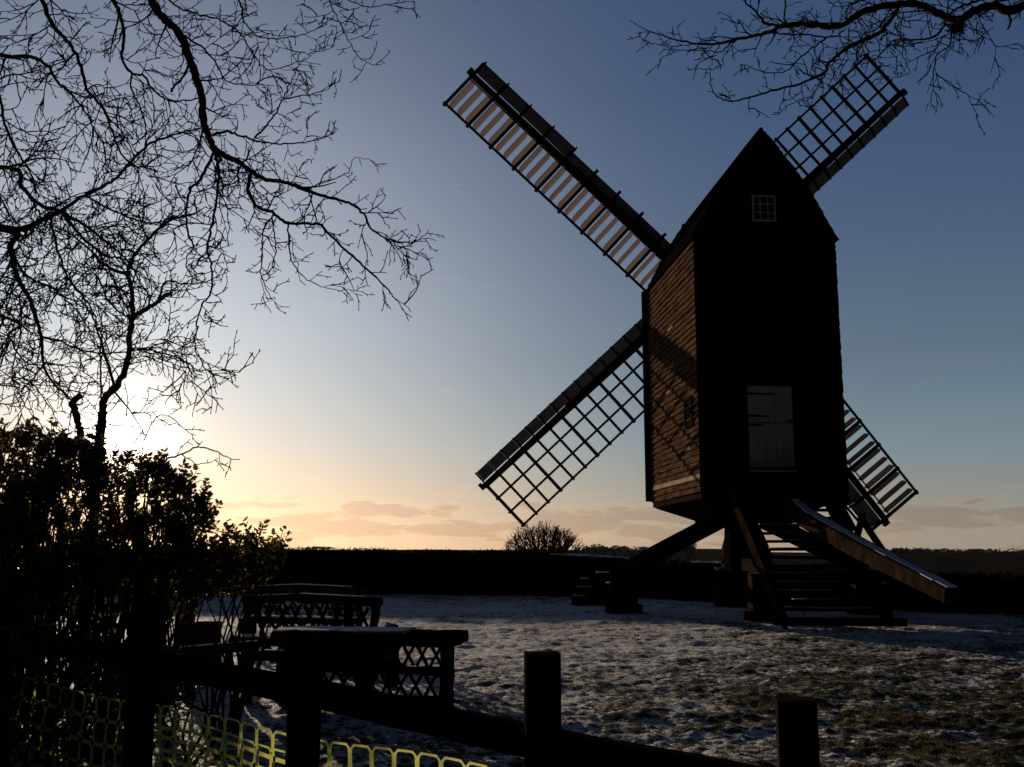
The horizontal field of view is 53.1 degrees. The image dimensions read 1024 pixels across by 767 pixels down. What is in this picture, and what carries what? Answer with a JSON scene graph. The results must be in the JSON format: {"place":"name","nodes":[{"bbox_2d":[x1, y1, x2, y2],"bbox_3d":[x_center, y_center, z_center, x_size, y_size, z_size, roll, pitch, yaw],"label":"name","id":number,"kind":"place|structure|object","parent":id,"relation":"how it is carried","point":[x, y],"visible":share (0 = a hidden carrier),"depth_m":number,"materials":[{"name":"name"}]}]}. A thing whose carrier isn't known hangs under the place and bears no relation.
{"place":"outdoors","nodes":[
{"label":"outdoors","id":0,"kind":"place"},
{"bbox_2d":[174,611,195,650],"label":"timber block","id":1,"kind":"structure","parent":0,"point":[189,643],"depth_m":13.34,"materials":[{"name":"black wood"}]},
{"bbox_2d":[131,549,720,555],"bbox_3d":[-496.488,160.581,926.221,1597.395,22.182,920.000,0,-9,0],"label":"hills","id":2,"kind":"structure","parent":0,"point":[698,550],"depth_m":851.78,"materials":[{"name":"plant"}]},
{"bbox_2d":[575,544,717,559],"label":"woodland","id":3,"kind":"object","parent":2,"relation":"on","point":[602,550],"visible":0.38,"depth_m":581.05,"materials":[{"name":"plant"}]},
{"bbox_2d":[0,0,1023,552],"label":"sky","id":4,"kind":"structure","parent":0,"point":[368,427],"materials":[{"name":"blue"}]},
{"bbox_2d":[7,592,1023,766],"bbox_3d":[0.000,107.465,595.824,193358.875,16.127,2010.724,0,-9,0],"label":"lawn","id":5,"kind":"structure","parent":0,"point":[754,737],"depth_m":12.82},
{"bbox_2d":[0,619,128,766],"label":"holly bush","id":6,"kind":"object","parent":5,"relation":"on","point":[10,645],"visible":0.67,"depth_m":6.83,"materials":[{"name":"green plant"}]},
{"bbox_2d":[0,417,222,733],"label":"holly bush","id":7,"kind":"object","parent":5,"relation":"on","point":[95,556],"visible":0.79,"depth_m":8.90,"materials":[{"name":"green plant"}]},
{"bbox_2d":[9,184,239,671],"bbox_3d":[-4.431,0.515,11.826,2.010,6.213,3.362,9,-13,-42],"label":"sapling tree","id":8,"kind":"object","parent":5,"relation":"on","point":[114,387],"visible":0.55,"depth_m":11.79,"materials":[{"name":"brown plant"}]},
{"bbox_2d":[114,636,226,766],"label":"holly bush","id":9,"kind":"object","parent":5,"relation":"on","point":[173,695],"visible":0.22,"depth_m":6.92,"materials":[{"name":"green plant"}]},
{"bbox_2d":[192,621,221,660],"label":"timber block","id":10,"kind":"structure","parent":5,"relation":"on","point":[206,632],"depth_m":12.72,"materials":[{"name":"brown wood"}]},
{"bbox_2d":[0,0,443,457],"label":"oak tree","id":11,"kind":"object","parent":5,"relation":"on","point":[204,128],"visible":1,"depth_m":9.42,"materials":[{"name":"brown plant"}]},
{"bbox_2d":[178,640,284,703],"bbox_3d":[-2.975,3.129,11.061,1.379,0.733,0.341,-4,-10,24],"label":"log bench","id":12,"kind":"object","parent":5,"relation":"on","point":[277,656],"visible":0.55,"depth_m":10.97,"materials":[{"name":"brown wood"}]},
{"bbox_2d":[171,516,292,734],"bbox_3d":[-2.503,2.169,9.161,1.159,1.955,1.312,0,-9,0],"label":"holly bush","id":13,"kind":"object","parent":5,"relation":"on","point":[244,561],"visible":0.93,"depth_m":9.03,"materials":[{"name":"green plant"}]},
{"bbox_2d":[238,583,365,633],"bbox_3d":[-3.623,4.003,17.570,2.235,1.111,0.503,-3,-10,19],"label":"rustic bench","id":14,"kind":"object","parent":5,"relation":"on","point":[358,591],"visible":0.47,"depth_m":17.64,"materials":[{"name":"black wood"}]},
{"bbox_2d":[225,591,382,680],"bbox_3d":[-2.729,3.282,13.282,2.158,1.140,0.505,-4,-10,23],"label":"rustic bench","id":15,"kind":"object","parent":5,"relation":"on","point":[348,603],"visible":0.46,"depth_m":13.41,"materials":[{"name":"black wood"}]},
{"bbox_2d":[270,626,468,705],"bbox_3d":[-1.496,3.055,10.971,2.088,0.860,0.858,-1,-9,8],"label":"rustic table","id":16,"kind":"object","parent":5,"relation":"on","point":[359,650],"visible":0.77,"depth_m":10.61,"materials":[{"name":"brown wood"}]},
{"bbox_2d":[384,622,398,687],"bbox_3d":[-1.435,3.267,12.234,0.183,0.820,0.178,0,-9,0],"label":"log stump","id":17,"kind":"object","parent":5,"relation":"on","point":[393,681],"visible":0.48,"depth_m":12.15,"materials":[{"name":"brown wood"}]},
{"bbox_2d":[0,593,819,766],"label":"rail fence","id":18,"kind":"object","parent":5,"relation":"on","point":[538,736],"visible":0.94,"depth_m":4.79,"materials":[{"name":"brown wood"}]},
{"bbox_2d":[7,674,486,766],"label":"barrier netting","id":19,"kind":"object","parent":18,"relation":"attached to","point":[172,760],"visible":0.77,"depth_m":5.83,"materials":[{"name":"yellow plastic"}]},
{"bbox_2d":[9,545,1023,613],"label":"hedge","id":20,"kind":"object","parent":5,"relation":"on","point":[440,572],"visible":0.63,"depth_m":37.25,"materials":[{"name":"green plant"}]},
{"bbox_2d":[502,520,585,556],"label":"bare tree","id":21,"kind":"object","parent":5,"relation":"on","point":[554,540],"visible":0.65,"depth_m":54.72,"materials":[{"name":"brown plant"}]},
{"bbox_2d":[571,572,609,604],"bbox_3d":[2.452,6.187,30.933,1.307,0.985,0.518,0,-9,0],"label":"timber stack","id":22,"kind":"object","parent":5,"relation":"on","point":[589,591],"visible":0.89,"depth_m":30.72,"materials":[{"name":"brown wood"}]},
{"bbox_2d":[605,582,642,613],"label":"brick pier","id":23,"kind":"structure","parent":5,"relation":"on","point":[623,597],"depth_m":27.12,"materials":[{"name":"black brick"}]},
{"bbox_2d":[680,543,696,560],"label":"bare tree","id":24,"kind":"object","parent":5,"relation":"on","point":[689,551],"visible":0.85,"depth_m":413.22,"materials":[{"name":"brown plant"}]},
{"bbox_2d":[442,53,959,627],"bbox_3d":[3.839,-2.606,27.693,13.634,17.397,17.887,-4,-10,21],"label":"windmill","id":25,"kind":"object","parent":5,"relation":"on","point":[734,333],"visible":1,"depth_m":25.95,"materials":[{"name":"brown wood"}]},
{"bbox_2d":[684,396,693,428],"bbox_3d":[4.482,0.744,25.969,0.053,0.760,0.760,1,-9,-5],"label":"side window","id":26,"kind":"structure","parent":25,"relation":"in","point":[688,424],"depth_m":25.95,"materials":[{"name":"black glass"}]},
{"bbox_2d":[752,195,775,221],"bbox_3d":[6.398,-4.449,26.006,0.600,0.678,0.055,1,-9,-5],"label":"window","id":27,"kind":"structure","parent":25,"relation":"in","point":[763,206],"depth_m":26.00,"materials":[{"name":"black glass"}]},
{"bbox_2d":[743,383,798,471],"bbox_3d":[6.342,1.069,25.060,1.306,2.198,0.135,1,-9,-5],"label":"door","id":28,"kind":"structure","parent":25,"relation":"in","point":[771,445],"depth_m":25.07,"materials":[{"name":"grey paint"}]},
{"bbox_2d":[713,568,745,606],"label":"brick pier","id":29,"kind":"structure","parent":5,"relation":"on","point":[729,595],"depth_m":29.96,"materials":[{"name":"black brick"}]},
{"bbox_2d":[744,572,780,621],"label":"brick pier","id":30,"kind":"structure","parent":5,"relation":"on","point":[760,606],"depth_m":23.71,"materials":[{"name":"black brick"}]},
{"bbox_2d":[627,0,1023,133],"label":"oak tree","id":31,"kind":"object","parent":5,"relation":"on","point":[958,25],"visible":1,"depth_m":10.42,"materials":[{"name":"brown plant"}]},
{"bbox_2d":[846,583,892,614],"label":"brick pier","id":32,"kind":"structure","parent":5,"relation":"on","point":[881,587],"depth_m":26.63,"materials":[{"name":"black brick"}]},
{"bbox_2d":[610,551,1023,578],"bbox_3d":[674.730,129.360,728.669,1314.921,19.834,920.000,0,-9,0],"label":"hills","id":33,"kind":"structure","parent":0,"point":[1004,562],"depth_m":556.29,"materials":[{"name":"black plant"}]},
{"bbox_2d":[886,547,1023,567],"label":"woodland","id":34,"kind":"object","parent":33,"relation":"on","point":[907,551],"visible":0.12,"depth_m":659.01,"materials":[{"name":"black plant"}]}
]}

